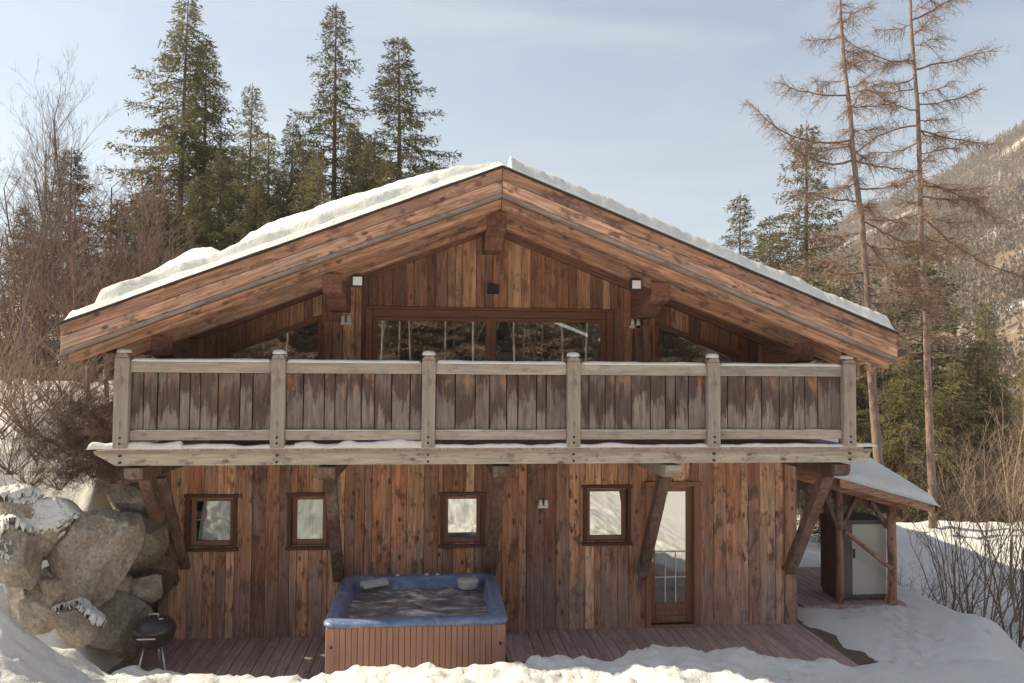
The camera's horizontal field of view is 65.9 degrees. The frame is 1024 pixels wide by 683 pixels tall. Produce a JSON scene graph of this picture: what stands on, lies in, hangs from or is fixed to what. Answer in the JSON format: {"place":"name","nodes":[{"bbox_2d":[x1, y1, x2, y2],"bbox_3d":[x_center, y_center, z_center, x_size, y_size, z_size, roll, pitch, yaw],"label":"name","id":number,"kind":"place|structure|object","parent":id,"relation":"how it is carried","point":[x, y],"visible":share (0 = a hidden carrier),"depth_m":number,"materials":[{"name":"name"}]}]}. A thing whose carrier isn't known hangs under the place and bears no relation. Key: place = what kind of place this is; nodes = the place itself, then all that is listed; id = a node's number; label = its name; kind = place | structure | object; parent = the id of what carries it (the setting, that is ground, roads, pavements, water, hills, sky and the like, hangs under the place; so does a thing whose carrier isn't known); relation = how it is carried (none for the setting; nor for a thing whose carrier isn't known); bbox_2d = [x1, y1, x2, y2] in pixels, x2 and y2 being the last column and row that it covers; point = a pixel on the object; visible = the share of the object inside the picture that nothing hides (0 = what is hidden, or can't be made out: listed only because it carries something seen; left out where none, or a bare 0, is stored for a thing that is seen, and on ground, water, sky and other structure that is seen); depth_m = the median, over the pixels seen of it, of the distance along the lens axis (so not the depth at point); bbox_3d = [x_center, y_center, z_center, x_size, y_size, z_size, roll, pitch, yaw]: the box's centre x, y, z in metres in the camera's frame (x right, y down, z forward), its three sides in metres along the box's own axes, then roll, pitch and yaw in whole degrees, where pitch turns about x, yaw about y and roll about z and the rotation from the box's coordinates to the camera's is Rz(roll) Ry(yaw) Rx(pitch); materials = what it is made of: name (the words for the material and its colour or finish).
{"place":"outdoors","nodes":[
{"label":"outdoors","id":0,"kind":"place"},
{"bbox_2d":[0,303,1023,682],"bbox_3d":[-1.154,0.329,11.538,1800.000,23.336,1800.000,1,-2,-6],"label":"snowy ground","id":1,"kind":"structure","parent":0,"point":[922,639],"depth_m":9.76,"materials":[{"name":"snow"}]},
{"bbox_2d":[0,231,52,383],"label":"bare tree","id":2,"kind":"object","parent":1,"relation":"on","point":[8,322],"visible":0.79,"depth_m":17.25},
{"bbox_2d":[0,225,60,375],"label":"bare tree","id":3,"kind":"object","parent":1,"relation":"on","point":[3,339],"visible":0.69,"depth_m":18.06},
{"bbox_2d":[0,206,62,378],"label":"spruce tree","id":4,"kind":"object","parent":1,"relation":"on","point":[15,231],"visible":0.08,"depth_m":24.16,"materials":[{"name":"green plant"}]},
{"bbox_2d":[0,220,66,380],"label":"bare tree","id":5,"kind":"object","parent":1,"relation":"on","point":[33,312],"visible":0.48,"depth_m":18.69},
{"bbox_2d":[0,372,73,474],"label":"bare bush","id":6,"kind":"object","parent":1,"relation":"on","point":[8,471],"visible":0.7,"depth_m":9.93,"materials":[{"name":"plant"}]},
{"bbox_2d":[6,580,74,634],"bbox_3d":[-5.765,3.195,9.700,0.790,0.762,0.712,1,-2,-25],"label":"boulder","id":7,"kind":"object","parent":1,"relation":"on","point":[31,611],"visible":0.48,"depth_m":9.42,"materials":[{"name":"stone"}]},
{"bbox_2d":[0,522,42,589],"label":"boulder","id":8,"kind":"object","parent":7,"relation":"on","point":[21,568],"visible":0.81,"depth_m":9.07,"materials":[{"name":"stone"}]},
{"bbox_2d":[0,290,91,439],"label":"bare bush","id":9,"kind":"object","parent":1,"relation":"on","point":[10,398],"visible":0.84,"depth_m":10.14,"materials":[{"name":"plant"}]},
{"bbox_2d":[38,566,64,604],"bbox_3d":[-5.542,2.986,9.689,0.617,0.506,0.500,1,-2,-6],"label":"boulder","id":10,"kind":"object","parent":1,"relation":"on","point":[52,586],"visible":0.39,"depth_m":9.47,"materials":[{"name":"stone"}]},
{"bbox_2d":[25,513,74,560],"bbox_3d":[-5.630,2.330,9.675,0.786,0.717,0.749,2,-3,-41],"label":"boulder","id":11,"kind":"object","parent":10,"relation":"on","point":[43,541],"visible":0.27,"depth_m":9.40,"materials":[{"name":"stone"}]},
{"bbox_2d":[0,493,37,529],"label":"boulder","id":12,"kind":"object","parent":11,"relation":"on","point":[6,506],"visible":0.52,"depth_m":9.23,"materials":[{"name":"stone"}]},
{"bbox_2d":[0,483,43,515],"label":"snow patch","id":13,"kind":"object","parent":12,"relation":"on","point":[13,492],"visible":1,"depth_m":9.35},
{"bbox_2d":[24,497,81,546],"bbox_3d":[-5.631,2.203,9.680,0.899,0.671,0.858,2,-3,-42],"label":"snow patch","id":14,"kind":"object","parent":11,"relation":"on","point":[51,513],"visible":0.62,"depth_m":9.40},
{"bbox_2d":[0,420,84,486],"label":"bare bush","id":15,"kind":"object","parent":14,"relation":"on","point":[40,469],"visible":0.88,"depth_m":9.69,"materials":[{"name":"plant"}]},
{"bbox_2d":[18,453,98,496],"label":"bare bush","id":16,"kind":"object","parent":11,"relation":"on","point":[41,481],"visible":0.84,"depth_m":9.78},
{"bbox_2d":[7,86,97,382],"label":"bare tree","id":17,"kind":"object","parent":1,"relation":"on","point":[42,331],"visible":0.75,"depth_m":19.28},
{"bbox_2d":[4,192,101,383],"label":"bare tree","id":18,"kind":"object","parent":1,"relation":"on","point":[41,316],"visible":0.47,"depth_m":18.89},
{"bbox_2d":[0,300,107,437],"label":"bare bush","id":19,"kind":"object","parent":1,"relation":"on","point":[22,403],"visible":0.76,"depth_m":10.30,"materials":[{"name":"plant"}]},
{"bbox_2d":[3,96,106,372],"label":"bare tree","id":20,"kind":"object","parent":1,"relation":"on","point":[49,162],"visible":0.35,"depth_m":22.27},
{"bbox_2d":[0,171,110,380],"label":"bare tree","id":21,"kind":"object","parent":1,"relation":"on","point":[74,257],"visible":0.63,"depth_m":17.89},
{"bbox_2d":[0,310,111,409],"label":"bare bush","id":22,"kind":"object","parent":1,"relation":"on","point":[52,385],"visible":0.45,"depth_m":11.49,"materials":[{"name":"plant"}]},
{"bbox_2d":[1,196,113,381],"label":"bare tree","id":23,"kind":"object","parent":1,"relation":"on","point":[83,262],"visible":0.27,"depth_m":19.30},
{"bbox_2d":[0,147,118,381],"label":"spruce tree","id":24,"kind":"object","parent":1,"relation":"on","point":[99,360],"visible":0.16,"depth_m":21.96,"materials":[{"name":"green plant"}]},
{"bbox_2d":[14,223,106,376],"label":"bare tree","id":25,"kind":"object","parent":1,"relation":"on","point":[73,287],"visible":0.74,"depth_m":16.76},
{"bbox_2d":[12,406,112,465],"bbox_3d":[-5.703,1.240,10.095,1.296,0.843,1.059,-1,-2,27],"label":"bare bush","id":26,"kind":"object","parent":1,"relation":"on","point":[61,442],"visible":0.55,"depth_m":9.97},
{"bbox_2d":[15,331,113,413],"bbox_3d":[-5.771,0.397,10.818,1.935,1.349,1.679,-1,-14,35],"label":"bare bush","id":27,"kind":"object","parent":1,"relation":"on","point":[94,392],"visible":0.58,"depth_m":10.77,"materials":[{"name":"plant"}]},
{"bbox_2d":[3,140,131,381],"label":"bare tree","id":28,"kind":"object","parent":1,"relation":"on","point":[79,214],"visible":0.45,"depth_m":19.41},
{"bbox_2d":[22,389,112,446],"bbox_3d":[-5.660,1.066,10.383,1.152,0.917,1.408,-1,-3,35],"label":"bare bush","id":29,"kind":"object","parent":1,"relation":"on","point":[69,412],"visible":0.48,"depth_m":10.23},
{"bbox_2d":[7,46,129,384],"bbox_3d":[-9.168,-2.671,15.916,2.068,7.316,2.045,1,-2,-6],"label":"bare tree","id":30,"kind":"object","parent":1,"relation":"on","point":[30,283],"visible":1,"depth_m":15.97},
{"bbox_2d":[3,58,140,378],"bbox_3d":[-12.038,-3.237,21.797,3.566,9.110,4.165,2,-2,-28],"label":"bare tree","id":31,"kind":"object","parent":1,"relation":"on","point":[101,205],"visible":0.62,"depth_m":21.42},
{"bbox_2d":[54,608,102,647],"bbox_3d":[-4.971,3.263,9.069,0.521,0.477,0.417,1,-2,-6],"label":"boulder","id":32,"kind":"object","parent":1,"relation":"on","point":[74,628],"visible":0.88,"depth_m":8.92,"materials":[{"name":"stone"}]},
{"bbox_2d":[52,597,106,626],"bbox_3d":[-4.960,3.123,9.096,0.569,0.364,0.393,1,-2,-6],"label":"snow patch","id":33,"kind":"object","parent":32,"relation":"on","point":[95,615],"visible":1,"depth_m":9.00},
{"bbox_2d":[46,508,145,607],"bbox_3d":[-5.141,2.656,9.870,1.090,1.156,0.971,1,-2,-6],"label":"boulder","id":34,"kind":"object","parent":32,"relation":"on","point":[91,556],"visible":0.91,"depth_m":9.48,"materials":[{"name":"stone"}]},
{"bbox_2d":[48,393,113,450],"bbox_3d":[-5.442,1.113,10.275,1.152,0.917,1.408,1,-2,-24],"label":"bare bush","id":35,"kind":"object","parent":1,"relation":"on","point":[97,417],"visible":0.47,"depth_m":10.12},
{"bbox_2d":[29,202,134,383],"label":"bare tree","id":36,"kind":"object","parent":1,"relation":"on","point":[81,256],"visible":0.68,"depth_m":17.93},
{"bbox_2d":[38,433,125,491],"bbox_3d":[-5.329,1.543,10.051,1.060,0.843,1.296,-1,-3,37],"label":"bare bush","id":37,"kind":"object","parent":1,"relation":"on","point":[90,464],"visible":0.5,"depth_m":9.89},
{"bbox_2d":[39,232,136,383],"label":"bare tree","id":38,"kind":"object","parent":1,"relation":"on","point":[96,289],"visible":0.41,"depth_m":17.45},
{"bbox_2d":[39,411,137,476],"bbox_3d":[-5.372,1.297,10.175,1.106,0.880,1.352,0,-2,15],"label":"bare bush","id":39,"kind":"object","parent":1,"relation":"on","point":[85,434],"visible":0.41,"depth_m":9.86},
{"bbox_2d":[55,200,146,379],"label":"spruce tree","id":40,"kind":"object","parent":1,"relation":"on","point":[113,221],"visible":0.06,"depth_m":23.29,"materials":[{"name":"green plant"}]},
{"bbox_2d":[58,192,158,376],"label":"bare tree","id":41,"kind":"object","parent":1,"relation":"on","point":[121,257],"visible":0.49,"depth_m":19.24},
{"bbox_2d":[89,590,154,659],"bbox_3d":[-4.854,3.507,9.829,0.569,0.891,0.781,-2,-3,43],"label":"boulder","id":42,"kind":"object","parent":1,"relation":"on","point":[123,612],"visible":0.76,"depth_m":9.64,"materials":[{"name":"stone"}]},
{"bbox_2d":[128,574,162,602],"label":"boulder","id":43,"kind":"object","parent":42,"relation":"on","point":[148,589],"visible":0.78,"depth_m":9.98,"materials":[{"name":"stone"}]},
{"bbox_2d":[91,164,183,357],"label":"bare tree","id":44,"kind":"object","parent":1,"relation":"on","point":[155,251],"visible":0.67,"depth_m":19.04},
{"bbox_2d":[80,171,200,357],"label":"bare tree","id":45,"kind":"object","parent":1,"relation":"on","point":[159,222],"visible":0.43,"depth_m":20.97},
{"bbox_2d":[62,147,232,294],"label":"bare tree","id":46,"kind":"object","parent":1,"relation":"on","point":[164,199],"visible":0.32,"depth_m":22.88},
{"bbox_2d":[91,139,213,357],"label":"bare tree","id":47,"kind":"object","parent":1,"relation":"on","point":[147,224],"visible":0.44,"depth_m":21.05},
{"bbox_2d":[59,0,245,373],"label":"spruce tree","id":48,"kind":"object","parent":1,"relation":"on","point":[186,120],"visible":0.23,"depth_m":24.64,"materials":[{"name":"green plant"}]},
{"bbox_2d":[127,531,178,606],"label":"earth bank","id":49,"kind":"structure","parent":1,"relation":"on","point":[165,567],"depth_m":10.58,"materials":[{"name":"soil"},{"name":"rock"}]},
{"bbox_2d":[119,507,168,568],"bbox_3d":[-4.828,2.585,10.233,0.673,0.881,0.757,0,-2,11],"label":"boulder","id":50,"kind":"object","parent":49,"relation":"on","point":[154,548],"visible":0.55,"depth_m":10.16,"materials":[{"name":"stone"}]},
{"bbox_2d":[107,482,159,510],"bbox_3d":[-5.019,2.091,10.446,0.622,0.454,0.508,1,-2,-6],"label":"boulder","id":51,"kind":"object","parent":50,"relation":"on","point":[120,498],"visible":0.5,"depth_m":10.26,"materials":[{"name":"stone"}]},
{"bbox_2d":[141,175,229,357],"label":"spruce tree","id":52,"kind":"object","parent":1,"relation":"on","point":[195,206],"visible":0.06,"depth_m":22.88,"materials":[{"name":"green plant"}]},
{"bbox_2d":[131,41,265,277],"bbox_3d":[-9.943,-4.050,25.542,5.184,11.798,5.450,0,-2,9],"label":"spruce tree","id":53,"kind":"object","parent":1,"relation":"on","point":[221,138],"visible":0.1,"depth_m":25.55,"materials":[{"name":"green plant"}]},
{"bbox_2d":[163,149,245,258],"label":"spruce tree","id":54,"kind":"object","parent":1,"relation":"on","point":[220,154],"visible":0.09,"depth_m":23.22,"materials":[{"name":"green plant"}]},
{"bbox_2d":[150,149,299,357],"bbox_3d":[-7.959,-1.621,23.195,4.678,8.103,4.730,1,-2,-18],"label":"spruce tree","id":55,"kind":"object","parent":1,"relation":"on","point":[243,177],"visible":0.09,"depth_m":23.18,"materials":[{"name":"green plant"}]},
{"bbox_2d":[214,83,282,229],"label":"spruce tree","id":56,"kind":"object","parent":1,"relation":"on","point":[256,129],"visible":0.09,"depth_m":28.01,"materials":[{"name":"green plant"}]},
{"bbox_2d":[215,131,298,241],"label":"spruce tree","id":57,"kind":"object","parent":1,"relation":"on","point":[270,171],"visible":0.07,"depth_m":23.60,"materials":[{"name":"green plant"}]},
{"bbox_2d":[217,178,302,347],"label":"spruce tree","id":58,"kind":"object","parent":1,"relation":"on","point":[260,223],"visible":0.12,"depth_m":22.54,"materials":[{"name":"green plant"}]},
{"bbox_2d":[249,120,323,346],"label":"spruce tree","id":59,"kind":"object","parent":1,"relation":"on","point":[285,161],"visible":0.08,"depth_m":24.36,"materials":[{"name":"green plant"}]},
{"bbox_2d":[269,141,323,347],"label":"spruce tree","id":60,"kind":"object","parent":1,"relation":"on","point":[299,154],"visible":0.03,"depth_m":23.52,"materials":[{"name":"green plant"}]},
{"bbox_2d":[286,151,334,347],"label":"spruce tree","id":61,"kind":"object","parent":1,"relation":"on","point":[324,197],"visible":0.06,"depth_m":22.73,"materials":[{"name":"green plant"}]},
{"bbox_2d":[271,2,390,211],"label":"spruce tree","id":62,"kind":"object","parent":1,"relation":"on","point":[334,130],"visible":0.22,"depth_m":26.23,"materials":[{"name":"green plant"}]},
{"bbox_2d":[327,121,376,201],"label":"spruce tree","id":63,"kind":"object","parent":1,"relation":"on","point":[345,178],"visible":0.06,"depth_m":24.44,"materials":[{"name":"green plant"}]},
{"bbox_2d":[346,139,386,194],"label":"spruce tree","id":64,"kind":"object","parent":1,"relation":"on","point":[369,170],"visible":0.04,"depth_m":23.94,"materials":[{"name":"green plant"}]},
{"bbox_2d":[340,36,461,195],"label":"spruce tree","id":65,"kind":"object","parent":1,"relation":"on","point":[409,121],"visible":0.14,"depth_m":25.64,"materials":[{"name":"green plant"}]},
{"bbox_2d":[47,165,906,639],"bbox_3d":[-0.723,1.245,15.484,10.682,6.412,11.770,1,-2,-6],"label":"chalet","id":66,"kind":"object","parent":1,"relation":"on","point":[277,539],"visible":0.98,"depth_m":11.09,"materials":[{"name":"brown wood"}]},
{"bbox_2d":[184,494,238,551],"bbox_3d":[-4.242,2.555,11.228,0.750,0.790,0.315,1,-2,-6],"label":"window","id":67,"kind":"structure","parent":66,"relation":"in","point":[218,524],"depth_m":11.21,"materials":[{"name":"brown wood"}]},
{"bbox_2d":[226,315,321,426],"bbox_3d":[-3.411,0.417,11.387,1.320,1.616,0.245,1,-2,-6],"label":"window","id":68,"kind":"structure","parent":66,"relation":"in","point":[230,352],"depth_m":11.33,"materials":[{"name":"brown wood"}]},
{"bbox_2d":[57,162,509,322],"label":"roof snow","id":69,"kind":"structure","parent":66,"relation":"on","point":[265,236],"depth_m":9.79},
{"bbox_2d":[285,493,329,550],"bbox_3d":[-2.904,2.564,11.362,0.640,0.800,0.315,1,-2,-6],"label":"window","id":70,"kind":"structure","parent":66,"relation":"in","point":[307,523],"depth_m":11.35,"materials":[{"name":"brown wood"}]},
{"bbox_2d":[438,492,486,547],"bbox_3d":[-0.730,2.592,11.578,0.690,0.790,0.315,1,-2,-6],"label":"window","id":71,"kind":"structure","parent":66,"relation":"in","point":[462,514],"depth_m":11.57,"materials":[{"name":"brown wood"}]},
{"bbox_2d":[87,348,877,449],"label":"balcony snow","id":72,"kind":"structure","parent":66,"relation":"on","point":[398,443],"depth_m":9.86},
{"bbox_2d":[364,306,614,429],"bbox_3d":[-0.320,0.439,11.680,3.690,1.855,0.275,1,-2,-6],"label":"window","id":73,"kind":"structure","parent":66,"relation":"in","point":[385,314],"depth_m":11.64,"materials":[{"name":"brown wood"}]},
{"bbox_2d":[581,485,632,545],"bbox_3d":[1.395,2.569,11.792,0.760,0.880,0.315,1,-2,-6],"label":"window","id":74,"kind":"structure","parent":66,"relation":"in","point":[625,511],"depth_m":11.72,"materials":[{"name":"brown wood"}]},
{"bbox_2d":[644,481,701,627],"bbox_3d":[2.390,3.164,11.877,0.880,2.140,0.300,1,-2,-6],"label":"door","id":75,"kind":"structure","parent":66,"relation":"in","point":[688,611],"depth_m":11.80,"materials":[{"name":"brown wood"}]},
{"bbox_2d":[655,321,738,362],"bbox_3d":[2.787,0.493,12.005,1.300,1.593,0.245,1,-2,-6],"label":"window","id":76,"kind":"structure","parent":66,"relation":"in","point":[734,357],"depth_m":11.91,"materials":[{"name":"brown wood"}]},
{"bbox_2d":[508,157,900,332],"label":"roof snow","id":77,"kind":"structure","parent":66,"relation":"on","point":[724,252],"depth_m":10.01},
{"bbox_2d":[107,623,859,679],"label":"wooden deck","id":78,"kind":"structure","parent":1,"relation":"on","point":[302,657],"depth_m":10.80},
{"bbox_2d":[132,613,176,669],"bbox_3d":[-4.290,3.678,9.492,0.514,0.851,0.530,1,-2,-6],"label":"kettle grill","id":79,"kind":"object","parent":78,"relation":"on","point":[152,631],"visible":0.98,"depth_m":9.35,"materials":[{"name":"black metal"}]},
{"bbox_2d":[324,572,507,674],"bbox_3d":[-1.196,3.653,10.051,2.120,0.935,2.110,1,-2,-6],"label":"hot tub","id":80,"kind":"object","parent":78,"relation":"on","point":[447,621],"visible":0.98,"depth_m":9.14,"materials":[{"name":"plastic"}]},
{"bbox_2d":[505,634,526,662],"bbox_3d":[0.020,3.995,9.959,0.240,0.300,0.900,1,-2,-6],"label":"tub step","id":81,"kind":"object","parent":78,"relation":"on","point":[514,651],"visible":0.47,"depth_m":9.82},
{"bbox_2d":[719,194,760,262],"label":"spruce tree","id":82,"kind":"object","parent":1,"relation":"on","point":[743,221],"visible":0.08,"depth_m":34.98,"materials":[{"name":"green plant"}]},
{"bbox_2d":[747,215,799,510],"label":"spruce tree","id":83,"kind":"object","parent":1,"relation":"on","point":[759,247],"visible":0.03,"depth_m":33.08,"materials":[{"name":"green plant"}]},
{"bbox_2d":[748,121,905,519],"bbox_3d":[9.883,-0.382,26.848,6.597,14.259,7.090,-1,-3,37],"label":"spruce tree","id":84,"kind":"object","parent":1,"relation":"on","point":[804,498],"visible":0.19,"depth_m":26.50,"materials":[{"name":"green plant"}]},
{"bbox_2d":[736,0,955,518],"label":"larch tree","id":85,"kind":"object","parent":1,"relation":"on","point":[866,267],"visible":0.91,"depth_m":18.79,"materials":[{"name":"brown plant"}]},
{"bbox_2d":[796,467,938,609],"bbox_3d":[5.427,2.835,14.210,2.580,3.119,3.310,1,-2,-6],"label":"lean to shelter","id":86,"kind":"object","parent":1,"relation":"on","point":[811,593],"visible":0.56,"depth_m":12.83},
{"bbox_2d":[820,512,886,599],"bbox_3d":[5.754,3.607,13.321,0.830,1.310,0.725,1,-2,-6],"label":"storage cabinet","id":87,"kind":"object","parent":86,"relation":"on","point":[864,574],"visible":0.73,"depth_m":13.00,"materials":[{"name":"metal"}]},
{"bbox_2d":[822,439,940,506],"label":"snow","id":88,"kind":"structure","parent":86,"relation":"on","point":[872,473],"depth_m":12.76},
{"bbox_2d":[797,302,972,538],"bbox_3d":[11.761,3.050,24.912,5.106,8.747,5.050,1,-2,-14],"label":"spruce tree","id":89,"kind":"object","parent":1,"relation":"on","point":[860,432],"visible":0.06,"depth_m":24.75,"materials":[{"name":"green plant"}]},
{"bbox_2d":[811,350,1008,545],"bbox_3d":[11.458,3.748,22.663,5.536,7.032,5.598,0,-2,11],"label":"spruce tree","id":90,"kind":"object","parent":1,"relation":"on","point":[907,393],"visible":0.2,"depth_m":22.57,"materials":[{"name":"green plant"}]},
{"bbox_2d":[804,235,1021,535],"bbox_3d":[13.177,1.564,25.745,8.243,10.054,6.952,2,-3,-29],"label":"spruce tree","id":91,"kind":"object","parent":1,"relation":"on","point":[942,360],"visible":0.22,"depth_m":25.08,"materials":[{"name":"green plant"}]},
{"bbox_2d":[824,0,1023,528],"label":"larch tree","id":92,"kind":"object","parent":1,"relation":"on","point":[930,447],"visible":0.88,"depth_m":19.45,"materials":[{"name":"brown plant"}]},
{"bbox_2d":[881,397,1023,521],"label":"bare bush","id":93,"kind":"object","parent":1,"relation":"on","point":[962,482],"visible":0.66,"depth_m":21.06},
{"bbox_2d":[885,360,1022,521],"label":"spruce tree","id":94,"kind":"object","parent":1,"relation":"on","point":[966,406],"visible":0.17,"depth_m":23.21,"materials":[{"name":"green plant"}]},
{"bbox_2d":[888,401,1023,522],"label":"bare bush","id":95,"kind":"object","parent":1,"relation":"on","point":[1018,472],"visible":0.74,"depth_m":20.75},
{"bbox_2d":[903,427,1018,610],"bbox_3d":[8.014,3.348,14.257,2.228,3.730,1.667,-2,-3,43],"label":"bare bush","id":96,"kind":"object","parent":1,"relation":"on","point":[943,568],"visible":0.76,"depth_m":14.45,"materials":[{"name":"brown twig"}]},
{"bbox_2d":[904,473,1021,613],"bbox_3d":[7.870,3.560,13.546,2.905,2.891,1.964,0,-2,3],"label":"bare bush","id":97,"kind":"object","parent":1,"relation":"on","point":[972,585],"visible":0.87,"depth_m":13.64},
{"bbox_2d":[917,408,1023,648],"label":"bare bush","id":98,"kind":"object","parent":1,"relation":"on","point":[1021,601],"visible":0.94,"depth_m":12.91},
{"bbox_2d":[920,340,1023,517],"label":"spruce tree","id":99,"kind":"object","parent":1,"relation":"on","point":[986,383],"visible":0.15,"depth_m":24.70,"materials":[{"name":"green plant"}]},
{"bbox_2d":[921,385,1023,620],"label":"bare bush","id":100,"kind":"object","parent":1,"relation":"on","point":[1011,549],"visible":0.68,"depth_m":14.52,"materials":[{"name":"brown twig"}]},
{"bbox_2d":[930,400,1023,624],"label":"bare bush","id":101,"kind":"object","parent":1,"relation":"on","point":[999,585],"visible":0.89,"depth_m":13.43,"materials":[{"name":"brown twig"}]},
{"bbox_2d":[938,300,1023,463],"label":"spruce tree","id":102,"kind":"object","parent":1,"relation":"on","point":[980,334],"visible":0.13,"depth_m":29.45,"materials":[{"name":"green plant"}]},
{"bbox_2d":[967,385,1023,512],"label":"spruce tree","id":103,"kind":"object","parent":1,"relation":"on","point":[1003,405],"visible":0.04,"depth_m":24.56,"materials":[{"name":"green plant"}]},
{"bbox_2d":[0,0,1023,339],"label":"sky","id":104,"kind":"structure","parent":0,"point":[634,104],"materials":[{"name":"blue"}]},
{"bbox_2d":[599,126,1023,426],"bbox_3d":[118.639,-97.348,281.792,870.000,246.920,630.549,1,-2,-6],"label":"mountain","id":105,"kind":"structure","parent":0,"point":[1012,331],"depth_m":218.74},
{"bbox_2d":[779,120,1023,448],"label":"mountain forest","id":106,"kind":"object","parent":105,"relation":"on","point":[975,292],"visible":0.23,"depth_m":246.61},
{"bbox_2d":[798,619,878,664],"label":"bare ground","id":107,"kind":"structure","parent":0,"point":[861,658],"depth_m":10.96,"materials":[{"name":"brown soil"}]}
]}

